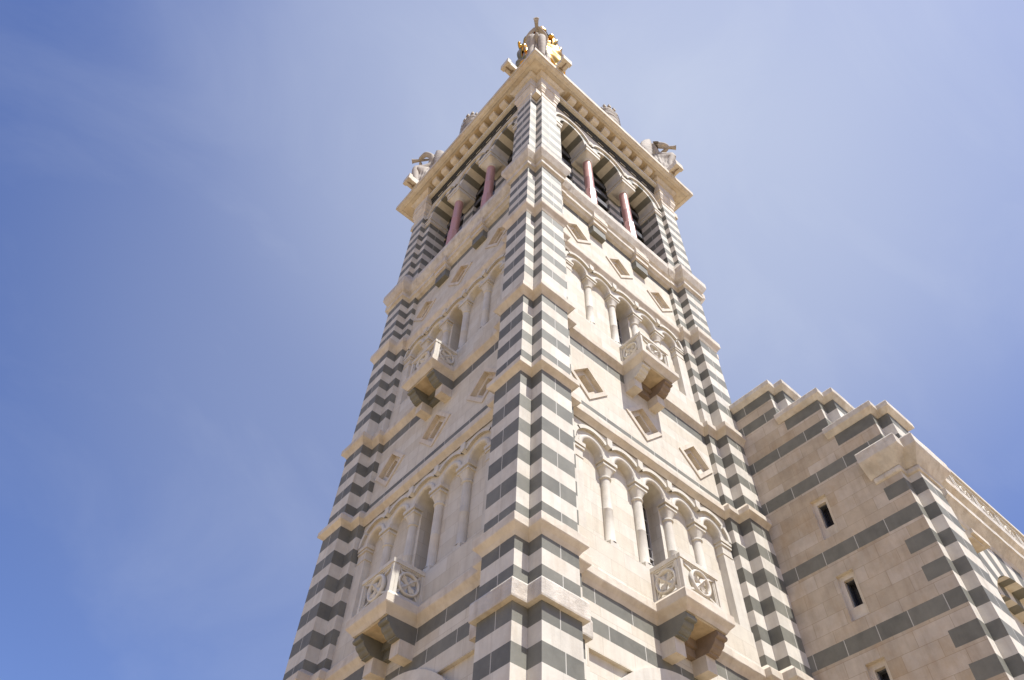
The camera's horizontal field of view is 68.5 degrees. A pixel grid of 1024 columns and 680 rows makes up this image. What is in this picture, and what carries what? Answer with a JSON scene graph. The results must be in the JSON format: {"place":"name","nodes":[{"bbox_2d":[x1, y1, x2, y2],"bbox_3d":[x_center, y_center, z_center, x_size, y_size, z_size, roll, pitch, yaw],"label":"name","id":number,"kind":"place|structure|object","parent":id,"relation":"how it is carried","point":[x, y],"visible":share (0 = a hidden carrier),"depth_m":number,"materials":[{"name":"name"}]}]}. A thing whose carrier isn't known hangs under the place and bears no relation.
{"place":"outdoors","nodes":[
{"label":"outdoors","id":0,"kind":"place"},
{"bbox_2d":[0,0,1023,679],"label":"sky","id":1,"kind":"structure","parent":0,"point":[204,239],"materials":[{"name":"blue"}]},
{"label":"ground","id":2,"kind":"structure","parent":0,"visible":0},
{"bbox_2d":[283,47,814,679],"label":"bell tower","id":3,"kind":"structure","parent":2,"relation":"on","point":[547,475],"depth_m":19.26,"materials":[{"name":"stone"}]},
{"bbox_2d":[411,150,443,180],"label":"angel statue","id":4,"kind":"object","parent":3,"relation":"on","point":[419,171],"visible":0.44,"depth_m":41.54,"materials":[{"name":"stone"}]},
{"bbox_2d":[525,17,550,60],"bbox_3d":[1.211,-13.912,36.588,1.348,6.200,2.113,-2,-54,4],"label":"angel statue","id":5,"kind":"object","parent":3,"relation":"on","point":[539,42],"visible":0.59,"depth_m":36.51,"materials":[{"name":"stone"}]},
{"bbox_2d":[515,26,565,74],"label":"gilded statue","id":6,"kind":"object","parent":3,"relation":"on","point":[554,49],"visible":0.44,"depth_m":54.71,"materials":[{"name":"gold metal"}]},
{"bbox_2d":[640,139,675,168],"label":"angel statue","id":7,"kind":"object","parent":3,"relation":"on","point":[664,158],"visible":0.48,"depth_m":40.65,"materials":[{"name":"stone"}]},
{"bbox_2d":[729,379,1023,679],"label":"church building","id":8,"kind":"structure","parent":2,"relation":"on","point":[898,546],"depth_m":17.88,"materials":[{"name":"stone"}]},
{"bbox_2d":[810,494,838,539],"bbox_3d":[8.011,4.547,19.056,0.340,1.210,0.460,36,-60,-22],"label":"window","id":9,"kind":"structure","parent":8,"relation":"in","point":[825,519],"depth_m":19.21,"materials":[{"name":"stone"}]},
{"bbox_2d":[835,569,869,620],"bbox_3d":[7.906,5.913,17.276,0.340,1.180,0.460,36,-60,-22],"label":"window","id":10,"kind":"structure","parent":8,"relation":"in","point":[854,600],"depth_m":17.40,"materials":[{"name":"stone"}]},
{"bbox_2d":[865,657,892,679],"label":"window","id":11,"kind":"structure","parent":8,"relation":"in","point":[878,669],"depth_m":15.93,"materials":[{"name":"stone"}]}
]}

